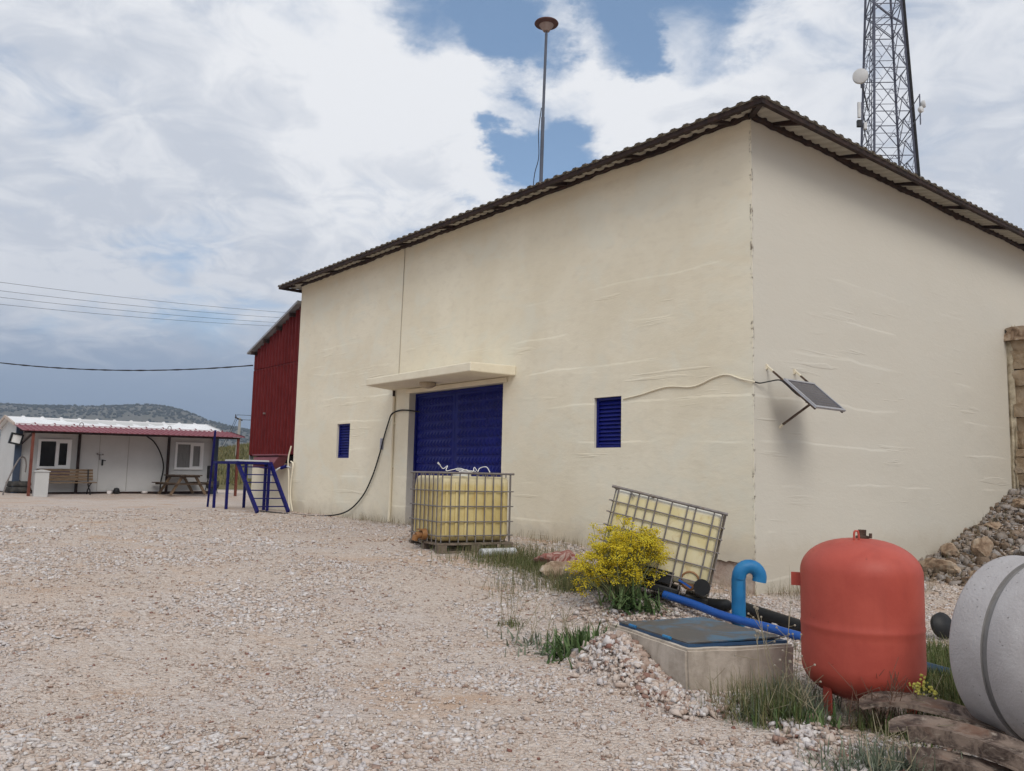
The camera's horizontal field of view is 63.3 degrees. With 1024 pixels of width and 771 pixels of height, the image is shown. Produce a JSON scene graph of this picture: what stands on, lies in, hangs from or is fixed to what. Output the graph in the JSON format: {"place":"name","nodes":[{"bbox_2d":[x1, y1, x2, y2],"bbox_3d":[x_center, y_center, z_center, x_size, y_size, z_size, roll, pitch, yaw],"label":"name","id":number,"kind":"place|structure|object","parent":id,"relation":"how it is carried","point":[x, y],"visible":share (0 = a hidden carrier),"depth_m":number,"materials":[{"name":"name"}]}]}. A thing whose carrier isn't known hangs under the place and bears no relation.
{"place":"outdoors","nodes":[
{"label":"outdoors","id":0,"kind":"place"},
{"bbox_2d":[0,404,249,446],"bbox_3d":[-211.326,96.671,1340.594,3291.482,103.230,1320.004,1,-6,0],"label":"hills","id":1,"kind":"structure","parent":0,"point":[126,417],"depth_m":1126.95,"materials":[{"name":"green plant"}]},
{"bbox_2d":[0,403,249,446],"bbox_3d":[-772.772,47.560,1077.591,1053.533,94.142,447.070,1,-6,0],"label":"hill shrubs","id":2,"kind":"object","parent":1,"relation":"on","point":[109,411],"visible":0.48,"depth_m":1159.74,"materials":[{"name":"green plant"}]},
{"bbox_2d":[1,304,263,325],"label":"power line","id":3,"kind":"object","parent":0,"point":[127,316],"visible":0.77,"depth_m":61.74,"materials":[{"name":"grey metal"}]},
{"bbox_2d":[1,297,275,322],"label":"power line","id":4,"kind":"object","parent":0,"point":[132,311],"visible":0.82,"depth_m":62.39,"materials":[{"name":"grey metal"}]},
{"bbox_2d":[5,291,278,317],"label":"power line","id":5,"kind":"object","parent":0,"point":[133,305],"visible":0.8,"depth_m":62.64,"materials":[{"name":"grey metal"}]},
{"bbox_2d":[1,282,285,312],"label":"power line","id":6,"kind":"object","parent":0,"point":[132,298],"visible":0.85,"depth_m":62.16,"materials":[{"name":"grey metal"}]},
{"bbox_2d":[0,447,1023,770],"bbox_3d":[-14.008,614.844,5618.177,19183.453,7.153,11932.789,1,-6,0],"label":"ground","id":7,"kind":"structure","parent":0,"point":[138,679],"depth_m":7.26,"materials":[{"name":"beige gravel"}]},
{"bbox_2d":[2,456,26,494],"bbox_3d":[-18.282,3.295,30.509,0.120,1.422,1.193,1,-6,4],"label":"white hose","id":8,"kind":"object","parent":7,"relation":"on","point":[12,471],"visible":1,"depth_m":30.47,"materials":[{"name":"plastic"}]},
{"bbox_2d":[5,486,30,491],"bbox_3d":[-18.715,3.935,31.462,0.880,0.210,0.880,1,-6,0],"label":"tyre","id":9,"kind":"object","parent":7,"relation":"on","point":[15,489],"visible":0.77,"depth_m":31.09,"materials":[{"name":"rubber"}]},
{"bbox_2d":[5,481,27,486],"bbox_3d":[-18.710,3.726,31.485,0.856,0.210,0.856,1,-6,0],"label":"tyre","id":10,"kind":"object","parent":9,"relation":"on","point":[17,483],"visible":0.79,"depth_m":31.13,"materials":[{"name":"rubber"}]},
{"bbox_2d":[32,469,50,496],"bbox_3d":[-17.249,3.635,30.394,0.520,1.123,0.340,7,-8,-41],"label":"white bin","id":11,"kind":"object","parent":7,"relation":"on","point":[40,482],"visible":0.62,"depth_m":30.29,"materials":[{"name":"white plastic"}]},
{"bbox_2d":[37,469,96,494],"bbox_3d":[-17.033,3.693,31.748,2.000,1.016,0.675,7,-8,-41],"label":"park bench","id":12,"kind":"object","parent":7,"relation":"on","point":[71,475],"visible":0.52,"depth_m":32.06,"materials":[{"name":"brown wood"}]},
{"bbox_2d":[113,488,119,493],"bbox_3d":[-15.846,4.229,33.264,0.260,0.280,0.260,1,-6,0],"label":"black pot","id":13,"kind":"object","parent":7,"relation":"on","point":[116,490],"visible":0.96,"depth_m":33.18,"materials":[{"name":"plastic"}]},
{"bbox_2d":[0,415,244,495],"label":"prefab cabin","id":14,"kind":"object","parent":7,"relation":"on","point":[122,455],"visible":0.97,"depth_m":33.55,"materials":[{"name":"white metal"}]},
{"bbox_2d":[8,432,23,445],"bbox_3d":[-18.635,2.007,31.182,0.492,0.486,0.288,7,-8,-41],"label":"floodlight","id":15,"kind":"object","parent":14,"relation":"attached to","point":[15,438],"visible":1,"depth_m":31.09,"materials":[{"name":"black plastic"}]},
{"bbox_2d":[36,439,71,468],"bbox_3d":[-17.728,2.650,32.170,1.160,1.158,0.070,7,-8,-41],"label":"window","id":16,"kind":"structure","parent":14,"relation":"in","point":[51,453],"depth_m":32.16,"materials":[{"name":"white plastic"}]},
{"bbox_2d":[97,438,128,490],"bbox_3d":[-16.147,3.170,33.502,1.191,2.136,0.085,7,-8,-41],"label":"door","id":17,"kind":"structure","parent":14,"relation":"in","point":[113,456],"depth_m":33.57,"materials":[{"name":"white plastic"}]},
{"bbox_2d":[147,437,163,489],"bbox_3d":[-14.848,3.249,34.494,0.820,2.317,0.162,7,-8,-41],"label":"porch cable","id":18,"kind":"object","parent":14,"relation":"attached to","point":[162,460],"visible":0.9,"depth_m":34.67,"materials":[{"name":"black rubber"}]},
{"bbox_2d":[174,442,203,469],"bbox_3d":[-13.825,3.020,35.558,1.200,1.179,0.070,7,-8,-41],"label":"window","id":19,"kind":"structure","parent":14,"relation":"in","point":[188,455],"depth_m":35.54,"materials":[{"name":"white plastic"}]},
{"bbox_2d":[152,474,212,494],"bbox_3d":[-13.624,4.102,34.322,1.845,0.840,1.750,7,-9,-44],"label":"picnic table","id":20,"kind":"object","parent":7,"relation":"on","point":[184,477],"visible":0.96,"depth_m":34.12,"materials":[{"name":"brown wood"}]},
{"bbox_2d":[205,466,218,492],"bbox_3d":[-12.782,4.000,35.387,0.440,1.169,0.506,7,-8,-41],"label":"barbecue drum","id":21,"kind":"object","parent":7,"relation":"on","point":[208,473],"visible":0.49,"depth_m":35.27,"materials":[{"name":"black metal"}]},
{"bbox_2d":[217,442,254,484],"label":"meadow grass","id":22,"kind":"structure","parent":7,"relation":"on","point":[233,448],"depth_m":77.20,"materials":[{"name":"green plant"}]},
{"bbox_2d":[235,414,242,454],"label":"utility pole","id":23,"kind":"object","parent":7,"relation":"on","point":[239,426],"visible":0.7,"depth_m":82.20,"materials":[{"name":"concrete"}]},
{"bbox_2d":[206,430,289,512],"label":"steel platform","id":24,"kind":"structure","parent":7,"relation":"on","point":[266,479],"depth_m":24.37,"materials":[{"name":"blue paint"}]},
{"bbox_2d":[225,460,268,461],"bbox_3d":[-7.901,2.247,24.763,0.930,0.048,1.100,6,-8,-39],"label":"white board","id":25,"kind":"object","parent":24,"relation":"on","point":[250,460],"visible":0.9,"depth_m":24.38,"materials":[{"name":"white"}]},
{"bbox_2d":[247,300,300,510],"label":"corrugated shed","id":26,"kind":"structure","parent":7,"relation":"on","point":[274,349],"depth_m":25.80,"materials":[{"name":"red metal"}]},
{"bbox_2d":[0,362,252,370],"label":"service cable","id":27,"kind":"object","parent":26,"relation":"attached to","point":[128,370],"visible":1,"depth_m":28.51,"materials":[{"name":"black rubber"}]},
{"bbox_2d":[249,369,267,454],"bbox_3d":[-8.199,0.860,26.845,0.070,2.760,1.160,6,-8,-39],"label":"door","id":28,"kind":"structure","parent":26,"relation":"in","point":[259,392],"depth_m":26.82,"materials":[{"name":"red metal"}]},
{"bbox_2d":[263,362,297,453],"bbox_3d":[-7.070,0.734,25.469,0.060,2.760,2.330,6,-8,-39],"label":"door","id":29,"kind":"structure","parent":26,"relation":"in","point":[279,435],"depth_m":25.48,"materials":[{"name":"red metal"}]},
{"bbox_2d":[409,471,514,552],"bbox_3d":[-0.939,2.054,13.650,1.566,1.259,1.204,5,-7,-28],"label":"caged water tank","id":30,"kind":"object","parent":7,"relation":"on","point":[461,508],"visible":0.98,"depth_m":13.24,"materials":[{"name":"plastic"}]},
{"bbox_2d":[437,462,489,471],"bbox_3d":[-0.807,1.328,13.466,0.915,0.154,0.339,5,-7,-29],"label":"tangled wire","id":31,"kind":"object","parent":30,"relation":"on","point":[463,470],"visible":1,"depth_m":13.45,"materials":[{"name":"white plastic"}]},
{"bbox_2d":[479,548,516,556],"bbox_3d":[-0.219,2.601,12.968,0.627,0.127,0.124,6,-8,-34],"label":"white pipe","id":32,"kind":"object","parent":7,"relation":"on","point":[505,549],"visible":0.54,"depth_m":12.90,"materials":[{"name":"white plastic"}]},
{"bbox_2d":[493,582,552,629],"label":"leafy weed","id":33,"kind":"object","parent":7,"relation":"on","point":[510,622],"visible":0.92,"depth_m":8.77,"materials":[{"name":"green plant"}]},
{"bbox_2d":[487,596,576,662],"bbox_3d":[0.279,2.282,7.883,1.242,0.510,1.287,6,-8,-36],"label":"leafy weed","id":34,"kind":"object","parent":7,"relation":"on","point":[531,638],"visible":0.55,"depth_m":7.96,"materials":[{"name":"green plant"}]},
{"bbox_2d":[533,550,577,564],"bbox_3d":[0.647,2.633,12.327,0.411,0.406,0.685,6,-8,-37],"label":"boulder","id":35,"kind":"object","parent":7,"relation":"on","point":[565,555],"visible":0.59,"depth_m":12.19,"materials":[{"name":"pink stone"}]},
{"bbox_2d":[539,561,583,577],"bbox_3d":[0.718,2.645,11.878,0.426,0.264,0.842,-4,-8,39],"label":"boulder","id":36,"kind":"object","parent":7,"relation":"on","point":[545,567],"visible":0.46,"depth_m":11.69,"materials":[{"name":"stone"}]},
{"bbox_2d":[528,606,617,669],"bbox_3d":[0.586,2.261,7.488,0.984,0.549,1.182,1,-6,0],"label":"leafy weed","id":37,"kind":"object","parent":7,"relation":"on","point":[570,642],"visible":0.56,"depth_m":7.39,"materials":[{"name":"green plant"}]},
{"bbox_2d":[565,515,680,616],"bbox_3d":[1.271,2.077,9.601,1.335,1.162,0.878,1,-6,0],"label":"yellow shrub","id":38,"kind":"object","parent":7,"relation":"on","point":[625,559],"visible":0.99,"depth_m":9.49,"materials":[{"name":"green plant"}]},
{"bbox_2d":[277,95,1023,594],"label":"concrete building","id":39,"kind":"structure","parent":7,"relation":"on","point":[541,331],"depth_m":15.04,"materials":[{"name":"beige paint"}]},
{"bbox_2d":[287,446,291,508],"bbox_3d":[-6.482,2.697,24.228,0.081,1.874,0.394,5,-7,-32],"label":"hanging cable","id":40,"kind":"object","parent":39,"relation":"hanging from","point":[288,477],"visible":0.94,"depth_m":24.28,"materials":[{"name":"beige paint"}]},
{"bbox_2d":[290,461,293,511],"bbox_3d":[-6.366,2.906,24.040,0.065,1.451,0.480,5,-7,-29],"label":"hanging cable","id":41,"kind":"object","parent":39,"relation":"hanging from","point":[291,484],"visible":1,"depth_m":24.14,"materials":[{"name":"beige paint"}]},
{"bbox_2d":[260,409,419,515],"bbox_3d":[-4.583,2.073,21.549,6.414,2.693,0.413,-4,-8,41],"label":"door cable","id":42,"kind":"object","parent":39,"relation":"attached to","point":[392,413],"depth_m":20.61,"materials":[{"name":"black rubber"}]},
{"bbox_2d":[338,424,349,457],"bbox_3d":[-4.409,1.478,22.119,0.090,0.910,0.720,6,-8,-39],"label":"window","id":43,"kind":"structure","parent":39,"relation":"in","point":[344,429],"depth_m":22.19,"materials":[{"name":"blue paint"}]},
{"bbox_2d":[387,391,394,521],"bbox_3d":[-2.903,1.686,19.987,0.083,3.140,0.125,6,-8,-39],"label":"wall conduit","id":44,"kind":"object","parent":39,"relation":"attached to","point":[391,466],"depth_m":19.95,"materials":[{"name":"beige paint"}]},
{"bbox_2d":[399,252,404,365],"bbox_3d":[-2.688,-1.713,20.236,0.018,3.320,0.085,6,-8,-39],"label":"wall cable","id":45,"kind":"object","parent":39,"relation":"attached to","point":[401,311],"depth_m":20.24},
{"bbox_2d":[416,387,502,477],"bbox_3d":[-1.173,1.748,18.245,0.105,3.355,3.570,6,-8,-39],"label":"door","id":46,"kind":"structure","parent":39,"relation":"in","point":[478,413],"depth_m":18.24,"materials":[{"name":"blue paint"}]},
{"bbox_2d":[534,17,558,181],"bbox_3d":[1.000,-7.230,25.946,0.770,8.781,0.770,1,-6,0],"label":"roof pole","id":47,"kind":"object","parent":39,"relation":"on","point":[545,25],"visible":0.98,"depth_m":26.15,"materials":[{"name":"metal"}]},
{"bbox_2d":[533,108,541,184],"bbox_3d":[0.775,-6.598,25.876,0.228,4.298,0.028,1,-6,0],"label":"pole cable","id":48,"kind":"object","parent":47,"relation":"hanging from","point":[538,147],"visible":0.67,"depth_m":25.96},
{"bbox_2d":[596,396,620,447],"bbox_3d":[1.749,0.651,14.590,0.090,0.890,0.660,6,-8,-39],"label":"window","id":49,"kind":"structure","parent":39,"relation":"in","point":[608,416],"depth_m":14.62,"materials":[{"name":"blue paint"}]},
{"bbox_2d":[623,374,754,399],"bbox_3d":[2.737,0.014,13.248,0.048,0.271,2.634,6,-8,-39],"label":"panel cable","id":50,"kind":"object","parent":39,"relation":"attached to","point":[690,386],"visible":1,"depth_m":13.13,"materials":[{"name":"beige paint"}]},
{"bbox_2d":[755,379,799,396],"bbox_3d":[3.934,0.060,12.200,0.711,0.321,0.148,-1,-7,18],"label":"panel lead","id":51,"kind":"object","parent":39,"relation":"attached to","point":[790,388],"visible":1,"depth_m":12.26,"materials":[{"name":"grey plastic"}]},
{"bbox_2d":[766,364,845,428],"bbox_3d":[4.370,0.156,12.373,0.800,0.952,0.842,6,-8,-39],"label":"solar panel","id":52,"kind":"object","parent":39,"relation":"attached to","point":[814,396],"visible":1,"depth_m":12.26,"materials":[{"name":"glass"}]},
{"bbox_2d":[308,494,1013,601],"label":"dry grass","id":53,"kind":"structure","parent":7,"relation":"on","point":[371,519],"depth_m":14.55,"materials":[{"name":"plant"}]},
{"bbox_2d":[595,485,727,604],"bbox_3d":[1.880,1.999,10.390,1.593,1.485,1.365,0,-6,14],"label":"caged water tank","id":54,"kind":"object","parent":7,"relation":"on","point":[690,535],"visible":0.77,"depth_m":9.85,"materials":[{"name":"plastic"}]},
{"bbox_2d":[430,538,965,752],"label":"green grass","id":55,"kind":"structure","parent":7,"relation":"on","point":[941,657],"depth_m":6.31,"materials":[{"name":"green plant"}]},
{"bbox_2d":[610,617,793,691],"bbox_3d":[1.520,2.354,6.840,0.958,0.699,1.256,4,-7,-23],"label":"concrete chamber","id":56,"kind":"object","parent":7,"relation":"on","point":[686,653],"visible":0.48,"depth_m":6.41,"materials":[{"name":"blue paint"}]},
{"bbox_2d":[702,597,730,610],"bbox_3d":[2.390,2.579,9.747,0.378,0.162,0.240,0,-6,11],"label":"pipe","id":57,"kind":"object","parent":7,"relation":"on","point":[722,604],"visible":0.71,"depth_m":9.65,"materials":[{"name":"plastic"}]},
{"bbox_2d":[527,595,910,770],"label":"rubble","id":58,"kind":"object","parent":7,"relation":"on","point":[644,673],"visible":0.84,"depth_m":6.30,"materials":[{"name":"stone"}]},
{"bbox_2d":[662,591,800,639],"bbox_3d":[2.783,2.458,8.525,0.324,0.336,3.120,6,-8,-36],"label":"water pipe","id":59,"kind":"object","parent":7,"relation":"on","point":[716,613],"visible":0.59,"depth_m":9.10,"materials":[{"name":"blue plastic"}]},
{"bbox_2d":[731,559,766,626],"bbox_3d":[2.631,2.396,9.210,0.383,0.921,0.174,1,-6,0],"label":"gooseneck pipe","id":60,"kind":"object","parent":7,"relation":"on","point":[744,568],"visible":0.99,"depth_m":9.17,"materials":[{"name":"blue plastic"}]},
{"bbox_2d":[746,603,800,631],"bbox_3d":[3.075,2.597,9.127,0.238,0.251,1.417,5,-7,-30],"label":"black pipe","id":61,"kind":"object","parent":7,"relation":"on","point":[771,616],"visible":0.49,"depth_m":9.33,"materials":[{"name":"plastic"}]},
{"bbox_2d":[693,665,882,730],"bbox_3d":[1.919,2.152,5.686,1.460,0.411,0.784,1,-6,0],"label":"feathery weed","id":62,"kind":"object","parent":7,"relation":"on","point":[823,711],"visible":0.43,"depth_m":5.62,"materials":[{"name":"green plant"}]},
{"bbox_2d":[734,601,845,720],"bbox_3d":[2.013,1.975,5.900,0.957,0.856,0.790,1,-6,0],"label":"thistle","id":63,"kind":"object","parent":7,"relation":"on","point":[789,661],"visible":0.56,"depth_m":5.84,"materials":[{"name":"green plant"}]},
{"bbox_2d":[780,570,799,594],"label":"seeding grass","id":64,"kind":"structure","parent":7,"relation":"on","point":[789,584],"depth_m":12.13,"materials":[{"name":"plant"}]},
{"bbox_2d":[750,671,844,729],"bbox_3d":[1.990,2.116,5.493,0.802,0.416,0.537,-3,-8,35],"label":"leafy weed","id":65,"kind":"object","parent":7,"relation":"on","point":[818,717],"visible":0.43,"depth_m":5.46,"materials":[{"name":"green plant"}]},
{"bbox_2d":[812,724,876,730],"bbox_3d":[2.225,2.243,5.440,0.681,0.032,0.039,3,-7,-17],"label":"rusty rod","id":66,"kind":"object","parent":7,"relation":"on","point":[844,728],"visible":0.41,"depth_m":5.40,"materials":[{"name":"metal"}]},
{"bbox_2d":[791,529,926,715],"bbox_3d":[2.493,1.705,5.956,0.859,1.331,0.831,1,-6,0],"label":"pressure tank","id":67,"kind":"object","parent":7,"relation":"on","point":[862,598],"visible":0.88,"depth_m":5.64,"materials":[{"name":"red metal"}]},
{"bbox_2d":[828,657,914,738],"bbox_3d":[2.407,2.055,5.442,0.577,0.549,0.459,1,-6,0],"label":"twiggy weed","id":68,"kind":"object","parent":7,"relation":"on","point":[879,715],"visible":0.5,"depth_m":5.40,"materials":[{"name":"green plant"}]},
{"bbox_2d":[860,0,920,175],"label":"lattice tower","id":69,"kind":"structure","parent":7,"relation":"on","point":[908,84],"depth_m":47.75,"materials":[{"name":"metal"}]},
{"bbox_2d":[852,68,868,110],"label":"dish antenna","id":70,"kind":"object","parent":69,"relation":"attached to","point":[860,76],"visible":1,"depth_m":44.02,"materials":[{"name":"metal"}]},
{"bbox_2d":[857,102,867,145],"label":"panel antenna","id":71,"kind":"object","parent":69,"relation":"attached to","point":[860,113],"visible":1,"depth_m":44.52,"materials":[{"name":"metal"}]},
{"bbox_2d":[856,120,861,127],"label":"radio unit","id":72,"kind":"object","parent":71,"relation":"attached to","point":[858,123],"visible":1,"depth_m":44.33,"materials":[{"name":"black plastic"}]},
{"bbox_2d":[863,122,866,129],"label":"radio unit","id":73,"kind":"object","parent":71,"relation":"attached to","point":[864,125],"visible":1,"depth_m":44.31,"materials":[{"name":"white plastic"}]},
{"bbox_2d":[897,94,925,146],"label":"dish antenna","id":74,"kind":"object","parent":69,"relation":"attached to","point":[922,103],"visible":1,"depth_m":44.79,"materials":[{"name":"metal"}]},
{"bbox_2d":[918,106,923,112],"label":"dish antenna","id":75,"kind":"object","parent":74,"relation":"attached to","point":[920,109],"visible":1,"depth_m":44.17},
{"bbox_2d":[795,711,1000,770],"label":"silver weed","id":76,"kind":"object","parent":7,"relation":"on","point":[876,761],"visible":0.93,"depth_m":4.64,"materials":[{"name":"grey plant"}]},
{"bbox_2d":[884,674,942,746],"bbox_3d":[2.651,2.102,5.324,0.511,0.465,0.391,5,-7,-32],"label":"mustard weed","id":77,"kind":"object","parent":7,"relation":"on","point":[924,688],"visible":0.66,"depth_m":5.37,"materials":[{"name":"green leaves and stems"},{"name":"yellow flower petals"}]},
{"bbox_2d":[859,691,1005,733],"bbox_3d":[2.636,2.048,5.214,0.842,0.129,0.290,-3,-7,33],"label":"flat stone slab","id":78,"kind":"object","parent":7,"relation":"on","point":[949,710],"visible":0.77,"depth_m":5.24,"materials":[{"name":"brown stone"}]},
{"bbox_2d":[949,555,1023,741],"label":"concrete ring","id":79,"kind":"object","parent":78,"relation":"on","point":[986,644],"visible":0.97,"depth_m":4.93,"materials":[{"name":"grey concrete"}]},
{"bbox_2d":[919,558,960,573],"bbox_3d":[7.478,3.167,14.493,0.294,0.300,0.755,6,-8,-36],"label":"boulder","id":80,"kind":"object","parent":7,"relation":"on","point":[944,565],"visible":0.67,"depth_m":14.37,"materials":[{"name":"stone"}]},
{"bbox_2d":[930,612,950,638],"bbox_3d":[4.623,2.575,8.908,0.276,0.272,0.157,4,-7,-22],"label":"black rubber cap","id":81,"kind":"object","parent":7,"relation":"on","point":[940,622],"visible":0.84,"depth_m":8.86,"materials":[{"name":"plastic"}]},
{"bbox_2d":[927,662,953,679],"bbox_3d":[3.451,2.323,6.787,0.476,0.168,0.126,-3,-7,32],"label":"water pipe","id":82,"kind":"object","parent":7,"relation":"on","point":[934,667],"visible":0.16,"depth_m":6.76,"materials":[{"name":"plastic"}]},
{"bbox_2d":[940,543,959,557],"bbox_3d":[8.007,3.039,15.228,0.300,0.307,0.319,6,-8,-37],"label":"boulder","id":83,"kind":"object","parent":7,"relation":"on","point":[949,548],"visible":0.85,"depth_m":15.15,"materials":[{"name":"stone"}]},
{"bbox_2d":[906,746,1012,770],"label":"flat stone slab","id":84,"kind":"object","parent":7,"relation":"on","point":[945,760],"visible":0.89,"depth_m":4.56,"materials":[{"name":"brown stone"}]},
{"bbox_2d":[888,714,1023,770],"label":"flat stone slab","id":85,"kind":"object","parent":84,"relation":"on","point":[1007,751],"visible":0.98,"depth_m":4.64,"materials":[{"name":"brown stone"}]},
{"bbox_2d":[918,487,1023,585],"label":"bank rubble","id":86,"kind":"object","parent":7,"relation":"on","point":[1003,536],"visible":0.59,"depth_m":15.73,"materials":[{"name":"stone"}]},
{"bbox_2d":[968,570,976,579],"bbox_3d":[7.645,3.190,13.639,0.335,0.320,0.301,1,-6,0],"label":"boulder","id":87,"kind":"object","parent":7,"relation":"on","point":[971,573],"visible":0.2,"depth_m":13.65,"materials":[{"name":"stone"}]},
{"bbox_2d":[971,536,993,556],"bbox_3d":[8.532,2.984,15.107,0.342,0.496,0.277,1,-6,0],"label":"boulder","id":88,"kind":"object","parent":7,"relation":"on","point":[983,546],"visible":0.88,"depth_m":15.02,"materials":[{"name":"stone"}]},
{"bbox_2d":[984,522,1001,529],"bbox_3d":[9.478,2.780,16.372,0.237,0.185,0.292,7,-8,-42],"label":"boulder","id":89,"kind":"object","parent":7,"relation":"on","point":[991,525],"visible":0.88,"depth_m":16.32,"materials":[{"name":"stone"}]},
{"bbox_2d":[1004,324,1023,488],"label":"stone wall","id":90,"kind":"structure","parent":7,"relation":"on","point":[1014,338],"depth_m":18.05,"materials":[{"name":"stone"}]},
{"bbox_2d":[1011,498,1023,507],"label":"boulder","id":91,"kind":"object","parent":7,"relation":"on","point":[1018,503],"visible":1,"depth_m":17.05,"materials":[{"name":"stone"}]},
{"bbox_2d":[1018,545,1023,555],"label":"boulder","id":92,"kind":"object","parent":7,"relation":"on","point":[1021,549],"visible":0.81,"depth_m":14.71,"materials":[{"name":"beige stone"}]},
{"bbox_2d":[0,0,1023,428],"label":"sky","id":93,"kind":"structure","parent":0,"point":[219,154],"materials":[{"name":"blue"}]},
{"bbox_2d":[412,487,1023,727],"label":"olive grass","id":94,"kind":"structure","parent":0,"point":[752,687],"depth_m":10.57,"materials":[{"name":"green plant"}]}
]}

